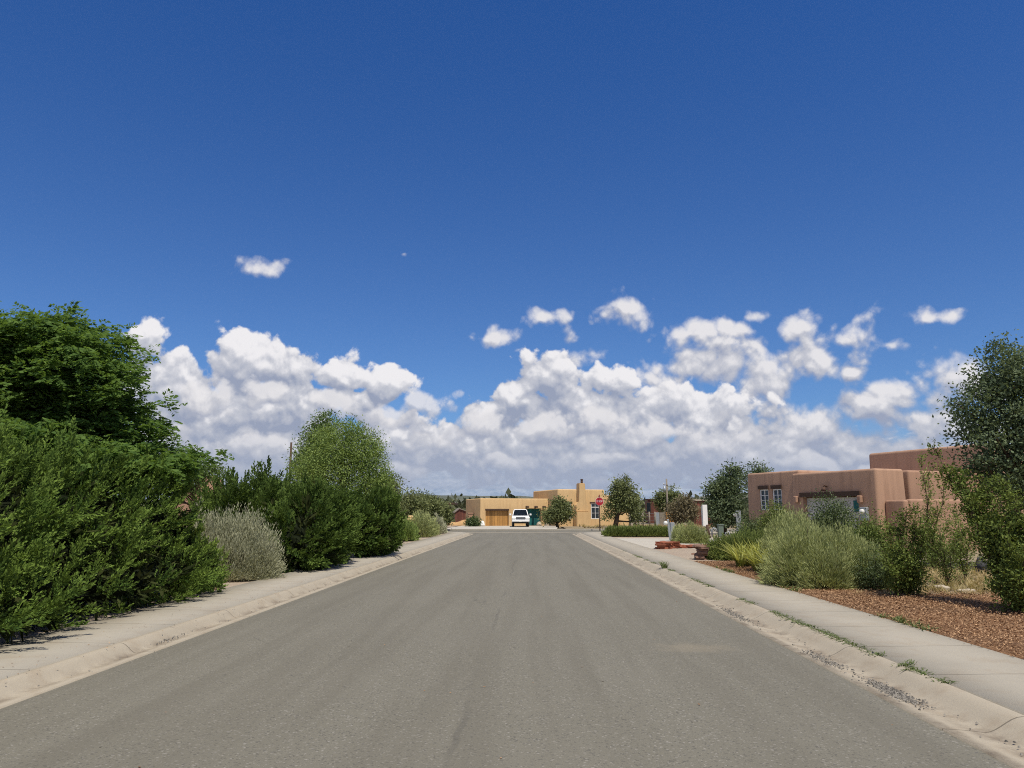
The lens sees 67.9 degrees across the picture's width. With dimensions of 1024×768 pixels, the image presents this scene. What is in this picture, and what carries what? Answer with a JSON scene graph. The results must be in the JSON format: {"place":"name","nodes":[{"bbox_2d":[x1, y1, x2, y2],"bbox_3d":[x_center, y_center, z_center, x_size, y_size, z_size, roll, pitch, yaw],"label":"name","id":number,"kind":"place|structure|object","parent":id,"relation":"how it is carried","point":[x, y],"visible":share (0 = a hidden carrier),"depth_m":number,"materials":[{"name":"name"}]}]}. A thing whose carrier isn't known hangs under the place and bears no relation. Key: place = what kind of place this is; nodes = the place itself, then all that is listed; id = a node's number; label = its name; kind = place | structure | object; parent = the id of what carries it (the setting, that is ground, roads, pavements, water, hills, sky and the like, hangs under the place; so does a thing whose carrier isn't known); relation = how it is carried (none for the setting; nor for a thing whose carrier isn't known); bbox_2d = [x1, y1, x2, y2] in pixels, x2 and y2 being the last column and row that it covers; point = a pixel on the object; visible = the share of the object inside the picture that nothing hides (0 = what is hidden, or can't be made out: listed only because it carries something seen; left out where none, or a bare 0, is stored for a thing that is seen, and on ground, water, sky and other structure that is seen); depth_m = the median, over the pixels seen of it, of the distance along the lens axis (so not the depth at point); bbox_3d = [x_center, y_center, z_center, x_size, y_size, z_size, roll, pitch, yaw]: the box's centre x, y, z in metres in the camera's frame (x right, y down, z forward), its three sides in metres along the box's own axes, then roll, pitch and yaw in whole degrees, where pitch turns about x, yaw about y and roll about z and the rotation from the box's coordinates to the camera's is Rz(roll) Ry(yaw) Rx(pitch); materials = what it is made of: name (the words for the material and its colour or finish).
{"place":"outdoors","nodes":[
{"label":"outdoors","id":0,"kind":"place"},
{"bbox_2d":[0,533,446,643],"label":"yard","id":1,"kind":"structure","parent":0,"point":[90,618],"depth_m":11.45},
{"bbox_2d":[0,403,232,642],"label":"juniper hedge","id":2,"kind":"object","parent":1,"relation":"on","point":[71,540],"visible":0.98,"depth_m":10.97,"materials":[{"name":"green plant"}]},
{"bbox_2d":[0,300,234,496],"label":"locust tree","id":3,"kind":"object","parent":1,"relation":"on","point":[57,370],"visible":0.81,"depth_m":13.58,"materials":[{"name":"green plant"}]},
{"bbox_2d":[159,437,227,525],"bbox_3d":[-13.052,4.288,29.955,3.982,4.706,2.988,-5,-11,27],"label":"locust tree","id":4,"kind":"object","parent":1,"relation":"on","point":[208,471],"visible":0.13,"depth_m":29.98,"materials":[{"name":"green plant"}]},
{"bbox_2d":[166,507,229,592],"bbox_3d":[-6.389,3.267,14.854,1.526,1.830,1.779,0,-10,1],"label":"bright shrub","id":5,"kind":"object","parent":1,"relation":"on","point":[191,532],"visible":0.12,"depth_m":14.71,"materials":[{"name":"green plant"}]},
{"bbox_2d":[177,479,221,514],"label":"adobe house","id":6,"kind":"structure","parent":1,"relation":"on","point":[185,506],"depth_m":32.88,"materials":[{"name":"brown paint"}]},
{"bbox_2d":[187,497,287,581],"bbox_3d":[-6.624,3.636,17.832,2.883,2.036,2.570,0,-10,1],"label":"sagebrush","id":7,"kind":"object","parent":1,"relation":"on","point":[253,552],"visible":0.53,"depth_m":17.45,"materials":[{"name":"green plant"}]},
{"bbox_2d":[180,455,309,530],"bbox_3d":[-8.179,3.974,24.283,3.825,3.412,5.061,0,-10,1],"label":"juniper shrub","id":8,"kind":"object","parent":1,"relation":"on","point":[232,491],"visible":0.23,"depth_m":23.22,"materials":[{"name":"green plant"}]},
{"bbox_2d":[288,442,291,482],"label":"utility pole","id":9,"kind":"object","parent":1,"relation":"on","point":[290,454],"visible":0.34,"depth_m":46.25,"materials":[{"name":"wood"}]},
{"bbox_2d":[233,472,366,572],"bbox_3d":[-6.014,4.006,21.712,3.790,3.061,5.691,0,-10,1],"label":"juniper shrub","id":10,"kind":"object","parent":1,"relation":"on","point":[317,527],"visible":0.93,"depth_m":20.55,"materials":[{"name":"green plant"}]},
{"bbox_2d":[285,408,341,485],"bbox_3d":[-9.329,4.371,36.053,2.988,6.582,2.663,0,-10,1],"label":"elm tree","id":11,"kind":"object","parent":1,"relation":"on","point":[315,423],"visible":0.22,"depth_m":36.02,"materials":[{"name":"green plant"}]},
{"bbox_2d":[281,411,401,498],"bbox_3d":[-6.998,3.906,30.939,5.050,5.783,4.478,0,-10,1],"label":"round tree","id":12,"kind":"object","parent":1,"relation":"on","point":[345,455],"visible":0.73,"depth_m":30.55,"materials":[{"name":"green plant"}]},
{"bbox_2d":[383,471,412,517],"bbox_3d":[-6.121,6.044,37.615,2.501,3.816,2.384,0,-10,1],"label":"pinyon tree","id":13,"kind":"object","parent":1,"relation":"on","point":[399,491],"visible":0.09,"depth_m":37.74,"materials":[{"name":"green plant"}]},
{"bbox_2d":[402,513,420,541],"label":"rabbitbrush","id":14,"kind":"object","parent":1,"relation":"on","point":[411,530],"visible":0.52,"depth_m":41.09,"materials":[{"name":"green plant"}]},
{"bbox_2d":[398,487,435,517],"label":"pinyon tree","id":15,"kind":"object","parent":1,"relation":"on","point":[417,503],"visible":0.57,"depth_m":60.94,"materials":[{"name":"green plant"}]},
{"bbox_2d":[410,509,440,537],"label":"rabbitbrush","id":16,"kind":"object","parent":1,"relation":"on","point":[428,526],"visible":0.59,"depth_m":47.83,"materials":[{"name":"green plant"}]},
{"bbox_2d":[430,512,447,533],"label":"rabbitbrush","id":17,"kind":"object","parent":1,"relation":"on","point":[443,526],"visible":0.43,"depth_m":54.84,"materials":[{"name":"green plant"}]},
{"bbox_2d":[0,532,465,679],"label":"sidewalk","id":18,"kind":"structure","parent":0,"point":[30,653],"depth_m":10.65,"materials":[{"name":"concrete"}]},
{"bbox_2d":[151,495,747,509],"bbox_3d":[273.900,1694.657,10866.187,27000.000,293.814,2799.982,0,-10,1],"label":"hills","id":19,"kind":"structure","parent":0,"point":[461,499],"depth_m":10772.43,"materials":[{"name":"green plant"}]},
{"bbox_2d":[448,526,557,528],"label":"house driveway","id":20,"kind":"structure","parent":0,"point":[505,527],"depth_m":79.18,"materials":[{"name":"concrete"}]},
{"bbox_2d":[509,509,531,526],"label":"suv","id":21,"kind":"object","parent":20,"relation":"on","point":[520,516],"visible":1,"depth_m":83.05,"materials":[{"name":"white paint"}]},
{"bbox_2d":[536,494,578,527],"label":"pinyon tree","id":22,"kind":"object","parent":20,"relation":"on","point":[558,512],"visible":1,"depth_m":81.25,"materials":[{"name":"green plant"}]},
{"bbox_2d":[0,532,1011,767],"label":"road","id":23,"kind":"structure","parent":0,"point":[568,649],"depth_m":6.94,"materials":[{"name":"grey asphalt"}]},
{"bbox_2d":[467,532,505,532],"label":"valley gutter","id":24,"kind":"object","parent":23,"relation":"on","point":[486,532],"visible":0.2,"depth_m":62.37,"materials":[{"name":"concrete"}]},
{"bbox_2d":[38,557,1022,754],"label":"gutter gravel","id":25,"kind":"structure","parent":23,"relation":"on","point":[892,691],"depth_m":7.20,"materials":[{"name":"beige gravel"}]},
{"bbox_2d":[0,0,1023,499],"label":"sky","id":26,"kind":"structure","parent":0,"point":[535,245],"materials":[{"name":"blue"}]},
{"bbox_2d":[447,530,734,531],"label":"cross street","id":27,"kind":"structure","parent":0,"point":[531,531],"depth_m":66.12,"materials":[{"name":"grey asphalt"}]},
{"bbox_2d":[419,488,448,521],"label":"pinyon tree","id":28,"kind":"object","parent":27,"relation":"on","point":[438,508],"visible":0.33,"depth_m":64.87,"materials":[{"name":"green plant"}]},
{"bbox_2d":[440,498,455,528],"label":"pinyon tree","id":29,"kind":"object","parent":27,"relation":"on","point":[449,519],"visible":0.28,"depth_m":68.88,"materials":[{"name":"green plant"}]},
{"bbox_2d":[595,495,603,530],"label":"stop sign","id":30,"kind":"object","parent":27,"relation":"on","point":[599,502],"visible":1,"depth_m":68.97,"materials":[{"name":"metal"}]},
{"bbox_2d":[447,529,734,530],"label":"sidewalk","id":31,"kind":"structure","parent":0,"point":[546,529],"depth_m":70.11,"materials":[{"name":"concrete"}]},
{"bbox_2d":[561,521,742,528],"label":"house yard","id":32,"kind":"structure","parent":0,"point":[577,527],"depth_m":80.91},
{"bbox_2d":[466,479,628,526],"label":"adobe house","id":33,"kind":"structure","parent":32,"relation":"on","point":[492,511],"depth_m":89.73,"materials":[{"name":"beige paint"}]},
{"bbox_2d":[486,511,507,525],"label":"garage door","id":34,"kind":"structure","parent":33,"relation":"in","point":[493,518],"depth_m":89.64,"materials":[{"name":"brown wood"}]},
{"bbox_2d":[591,504,598,518],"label":"window","id":35,"kind":"structure","parent":33,"relation":"in","point":[594,507],"depth_m":89.64,"materials":[{"name":"white paint"}]},
{"bbox_2d":[596,473,647,525],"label":"pinyon tree","id":36,"kind":"object","parent":32,"relation":"on","point":[623,499],"visible":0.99,"depth_m":77.38,"materials":[{"name":"green plant"}]},
{"bbox_2d":[629,512,655,525],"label":"wooden fence","id":37,"kind":"object","parent":32,"relation":"on","point":[649,513],"visible":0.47,"depth_m":87.72,"materials":[{"name":"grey wood"}]},
{"bbox_2d":[644,499,660,523],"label":"brown house","id":38,"kind":"structure","parent":32,"relation":"on","point":[649,506],"depth_m":110.01,"materials":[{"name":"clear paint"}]},
{"bbox_2d":[646,502,650,512],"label":"window","id":39,"kind":"structure","parent":38,"relation":"in","point":[648,505],"depth_m":109.96,"materials":[{"name":"grey glass"}]},
{"bbox_2d":[656,512,670,525],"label":"board screen","id":40,"kind":"object","parent":32,"relation":"on","point":[659,515],"visible":0.35,"depth_m":94.06,"materials":[{"name":"wood"}]},
{"bbox_2d":[663,479,667,506],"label":"utility pole","id":41,"kind":"object","parent":32,"relation":"on","point":[666,491],"visible":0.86,"depth_m":95.55,"materials":[{"name":"wood"}]},
{"bbox_2d":[650,483,682,512],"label":"round tree","id":42,"kind":"object","parent":32,"relation":"on","point":[659,497],"visible":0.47,"depth_m":102.67,"materials":[{"name":"green plant"}]},
{"bbox_2d":[661,492,700,525],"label":"dry shrub","id":43,"kind":"object","parent":32,"relation":"on","point":[684,509],"visible":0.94,"depth_m":85.84,"materials":[{"name":"brown plant"}]},
{"bbox_2d":[683,499,707,522],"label":"brown house","id":44,"kind":"structure","parent":32,"relation":"on","point":[698,501],"depth_m":115.04,"materials":[{"name":"stone"}]},
{"bbox_2d":[688,512,712,525],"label":"board fence","id":45,"kind":"object","parent":32,"relation":"on","point":[699,522],"visible":0.03,"depth_m":90.00,"materials":[{"name":"brown wood"}]},
{"bbox_2d":[579,524,735,528],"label":"yard grass","id":46,"kind":"structure","parent":0,"point":[584,526],"depth_m":79.30,"materials":[{"name":"plant"}]},
{"bbox_2d":[601,533,731,537],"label":"yard","id":47,"kind":"structure","parent":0,"point":[662,537],"depth_m":47.37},
{"bbox_2d":[601,522,679,536],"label":"hedge","id":48,"kind":"object","parent":47,"relation":"on","point":[636,531],"visible":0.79,"depth_m":48.37,"materials":[{"name":"green plant"}]},
{"bbox_2d":[701,505,710,537],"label":"marker post","id":49,"kind":"object","parent":47,"relation":"on","point":[704,516],"visible":0.92,"depth_m":46.78,"materials":[{"name":"white paint"}]},
{"bbox_2d":[711,524,729,536],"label":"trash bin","id":50,"kind":"object","parent":47,"relation":"on","point":[720,529],"visible":0.75,"depth_m":48.14,"materials":[{"name":"grey paint"}]},
{"bbox_2d":[695,456,748,533],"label":"cottonwood tree","id":51,"kind":"object","parent":47,"relation":"on","point":[724,503],"visible":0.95,"depth_m":54.55,"materials":[{"name":"green plant"}]},
{"bbox_2d":[733,511,740,532],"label":"lamp post","id":52,"kind":"object","parent":47,"relation":"on","point":[737,516],"visible":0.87,"depth_m":53.67,"materials":[{"name":"metal"}]},
{"bbox_2d":[735,457,773,517],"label":"pinyon tree","id":53,"kind":"object","parent":47,"relation":"on","point":[760,469],"visible":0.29,"depth_m":51.28,"materials":[{"name":"green plant"}]},
{"bbox_2d":[617,538,720,548],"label":"driveway","id":54,"kind":"structure","parent":0,"point":[648,542],"depth_m":39.97,"materials":[{"name":"concrete"}]},
{"bbox_2d":[655,541,706,548],"bbox_3d":[7.309,6.885,32.506,2.866,0.348,0.768,3,-10,-18],"label":"stone edging","id":55,"kind":"object","parent":54,"relation":"on","point":[667,544],"visible":0.74,"depth_m":32.14,"materials":[{"name":"red stone"}]},
{"bbox_2d":[670,519,709,543],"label":"rabbitbrush","id":56,"kind":"object","parent":54,"relation":"on","point":[691,533],"visible":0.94,"depth_m":37.65,"materials":[{"name":"green plant"}]},
{"bbox_2d":[731,510,763,533],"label":"shrub","id":57,"kind":"object","parent":54,"relation":"on","point":[752,523],"visible":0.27,"depth_m":34.97,"materials":[{"name":"green plant"}]},
{"bbox_2d":[664,519,674,540],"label":"mailbox","id":58,"kind":"object","parent":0,"point":[670,525],"visible":0.86,"depth_m":41.41,"materials":[{"name":"metal"}]},
{"bbox_2d":[582,532,1023,714],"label":"sidewalk","id":59,"kind":"structure","parent":0,"point":[995,677],"depth_m":9.36,"materials":[{"name":"concrete"}]},
{"bbox_2d":[899,659,915,666],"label":"edge weeds","id":60,"kind":"object","parent":59,"relation":"on","point":[911,662],"visible":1,"depth_m":7.61,"materials":[{"name":"green plant"}]},
{"bbox_2d":[845,551,995,616],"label":"dry yard","id":61,"kind":"structure","parent":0,"point":[975,557],"depth_m":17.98,"materials":[{"name":"beige plant"}]},
{"bbox_2d":[755,505,814,571],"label":"rabbitbrush","id":62,"kind":"object","parent":61,"relation":"on","point":[780,521],"visible":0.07,"depth_m":19.19,"materials":[{"name":"green plant"}]},
{"bbox_2d":[654,549,974,561],"bbox_3d":[10.253,6.242,27.852,9.000,0.020,8.500,0,-10,1],"label":"gravel bed","id":63,"kind":"object","parent":61,"relation":"on","point":[684,553],"visible":0.1,"depth_m":28.45,"materials":[{"name":"beige gravel"}]},
{"bbox_2d":[691,544,709,559],"bbox_3d":[6.143,5.471,24.718,0.620,0.496,0.878,-3,-10,19],"label":"stone stack","id":64,"kind":"object","parent":63,"relation":"on","point":[701,552],"visible":0.94,"depth_m":24.47,"materials":[{"name":"brown stone"}]},
{"bbox_2d":[701,523,765,560],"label":"shrub","id":65,"kind":"object","parent":63,"relation":"on","point":[715,552],"visible":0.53,"depth_m":24.45,"materials":[{"name":"green plant"}]},
{"bbox_2d":[753,498,798,535],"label":"shrub","id":66,"kind":"object","parent":63,"relation":"on","point":[765,517],"visible":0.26,"depth_m":30.16,"materials":[{"name":"green plant"}]},
{"bbox_2d":[797,487,871,539],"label":"shrub","id":67,"kind":"object","parent":61,"relation":"on","point":[838,510],"visible":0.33,"depth_m":21.28,"materials":[{"name":"green plant"}]},
{"bbox_2d":[695,560,1023,659],"bbox_3d":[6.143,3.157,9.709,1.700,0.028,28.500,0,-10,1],"label":"mulch bed","id":68,"kind":"object","parent":61,"relation":"on","point":[953,628],"visible":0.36,"depth_m":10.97,"materials":[{"name":"brown wood"}]},
{"bbox_2d":[703,536,776,571],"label":"iris clump","id":69,"kind":"object","parent":68,"relation":"on","point":[744,556],"visible":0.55,"depth_m":20.46,"materials":[{"name":"green plant"}]},
{"bbox_2d":[755,503,888,589],"bbox_3d":[6.331,3.414,16.005,2.466,1.915,3.048,7,-12,-37],"label":"rabbitbrush","id":70,"kind":"object","parent":68,"relation":"on","point":[815,558],"visible":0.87,"depth_m":15.46,"materials":[{"name":"green plant"}]},
{"bbox_2d":[716,565,938,630],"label":"edge weeds","id":71,"kind":"object","parent":68,"relation":"on","point":[899,620],"visible":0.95,"depth_m":10.65,"materials":[{"name":"green plant"}]},
{"bbox_2d":[844,542,890,590],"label":"shrub","id":72,"kind":"object","parent":61,"relation":"on","point":[875,581],"visible":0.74,"depth_m":14.84,"materials":[{"name":"green plant"}]},
{"bbox_2d":[833,498,905,558],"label":"shrub","id":73,"kind":"object","parent":61,"relation":"on","point":[876,534],"visible":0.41,"depth_m":17.77,"materials":[{"name":"green plant"}]},
{"bbox_2d":[748,444,1023,551],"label":"adobe house","id":74,"kind":"structure","parent":61,"relation":"on","point":[887,482],"depth_m":32.44,"materials":[{"name":"paint"}]},
{"bbox_2d":[760,489,768,509],"bbox_3d":[12.270,5.602,36.768,0.090,0.984,0.609,4,-10,-21],"label":"window","id":75,"kind":"structure","parent":74,"relation":"in","point":[763,493],"depth_m":36.82,"materials":[{"name":"grey glass"}]},
{"bbox_2d":[773,489,781,509],"bbox_3d":[12.606,5.464,35.931,0.090,0.979,0.614,4,-10,-21],"label":"window","id":76,"kind":"structure","parent":74,"relation":"in","point":[777,493],"depth_m":35.99,"materials":[{"name":"grey glass"}]},
{"bbox_2d":[807,497,859,528],"bbox_3d":[13.871,5.993,32.599,0.070,2.216,3.134,4,-10,-21],"label":"garage door","id":77,"kind":"structure","parent":74,"relation":"in","point":[850,499],"depth_m":32.79,"materials":[{"name":"paint"}]},
{"bbox_2d":[907,451,974,570],"bbox_3d":[11.623,3.400,20.551,1.602,3.249,1.194,0,-10,1],"label":"tall shrub","id":78,"kind":"object","parent":61,"relation":"on","point":[925,481],"visible":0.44,"depth_m":20.60,"materials":[{"name":"green plant"}]},
{"bbox_2d":[933,585,949,590],"bbox_3d":[8.420,4.009,14.907,0.196,0.146,0.327,2,-10,-12],"label":"rock","id":79,"kind":"object","parent":61,"relation":"on","point":[945,587],"visible":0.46,"depth_m":14.81,"materials":[{"name":"stone"}]},
{"bbox_2d":[925,524,972,585],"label":"thin shrub","id":80,"kind":"object","parent":61,"relation":"on","point":[945,569],"visible":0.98,"depth_m":15.62,"materials":[{"name":"green plant"}]},
{"bbox_2d":[937,504,982,581],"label":"thin shrub","id":81,"kind":"object","parent":61,"relation":"on","point":[961,561],"visible":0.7,"depth_m":16.40,"materials":[{"name":"green plant"}]},
{"bbox_2d":[900,594,1023,622],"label":"mulch bed","id":82,"kind":"object","parent":61,"relation":"on","point":[972,607],"visible":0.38,"depth_m":12.74,"materials":[{"name":"brown wood"}]},
{"bbox_2d":[874,502,938,595],"bbox_3d":[7.212,3.037,13.933,1.601,1.747,0.986,4,-11,-25],"label":"plum shrub","id":83,"kind":"object","parent":82,"relation":"on","point":[907,573],"visible":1,"depth_m":13.82,"materials":[{"name":"green plant"}]},
{"bbox_2d":[851,587,997,597],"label":"dry grass","id":84,"kind":"structure","parent":82,"relation":"on","point":[945,590],"depth_m":14.05,"materials":[{"name":"beige plant"}]},
{"bbox_2d":[922,437,1023,612],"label":"arching shrub","id":85,"kind":"object","parent":82,"relation":"on","point":[999,540],"visible":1,"depth_m":12.23,"materials":[{"name":"green plant"}]},
{"bbox_2d":[956,588,975,593],"bbox_3d":[8.637,3.943,14.456,0.421,0.100,0.137,3,-10,-15],"label":"rock","id":86,"kind":"object","parent":61,"relation":"on","point":[968,589],"visible":0.57,"depth_m":14.40,"materials":[{"name":"stone"}]},
{"bbox_2d":[932,329,1023,519],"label":"cottonwood tree","id":87,"kind":"object","parent":61,"relation":"on","point":[992,391],"visible":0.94,"depth_m":20.57,"materials":[{"name":"green plant"}]},
{"bbox_2d":[974,556,988,572],"bbox_3d":[11.922,4.657,19.293,0.307,0.576,0.382,-2,-10,13],"label":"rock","id":88,"kind":"object","parent":61,"relation":"on","point":[980,567],"visible":0.3,"depth_m":19.19,"materials":[{"name":"grey stone"}]},
{"label":"ground","id":89,"kind":"structure","parent":0,"visible":0},
{"bbox_2d":[0,532,471,708],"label":"kerb","id":90,"kind":"structure","parent":89,"relation":"on","point":[19,688],"depth_m":9.30,"materials":[{"name":"concrete"}]},
{"bbox_2d":[338,482,407,557],"bbox_3d":[-5.257,4.869,27.267,3.132,2.836,4.887,0,-10,1],"label":"juniper shrub","id":91,"kind":"object","parent":89,"relation":"on","point":[382,531],"visible":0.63,"depth_m":26.45,"materials":[{"name":"green plant"}]},
{"bbox_2d":[125,488,748,522],"bbox_3d":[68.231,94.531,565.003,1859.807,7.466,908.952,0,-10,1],"label":"distant woodland","id":92,"kind":"object","parent":89,"relation":"on","point":[462,505],"depth_m":128.65,"materials":[{"name":"green plant"}]},
{"bbox_2d":[447,520,466,526],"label":"sand mound","id":93,"kind":"object","parent":89,"relation":"on","point":[459,523],"visible":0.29,"depth_m":91.85,"materials":[{"name":"beige sand"}]},
{"bbox_2d":[463,514,482,525],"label":"shrub","id":94,"kind":"object","parent":89,"relation":"on","point":[473,520],"visible":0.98,"depth_m":85.37,"materials":[{"name":"green plant"}]},
{"bbox_2d":[572,532,1023,767],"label":"kerb","id":95,"kind":"structure","parent":89,"relation":"on","point":[996,727],"depth_m":7.41,"materials":[{"name":"concrete"}]},
{"bbox_2d":[659,561,668,567],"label":"edge weeds","id":96,"kind":"object","parent":95,"relation":"on","point":[663,565],"visible":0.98,"depth_m":20.94,"materials":[{"name":"green plant"}]},
{"bbox_2d":[635,555,958,683],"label":"weeds","id":97,"kind":"object","parent":95,"relation":"on","point":[864,648],"visible":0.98,"depth_m":9.24,"materials":[{"name":"green plant"}]},
{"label":"far left yard","id":98,"kind":"structure","parent":0,"visible":0},
{"bbox_2d":[453,508,465,521],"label":"shed","id":99,"kind":"structure","parent":98,"relation":"on","point":[460,513],"depth_m":102.67,"materials":[{"name":"red wood"}]}
]}

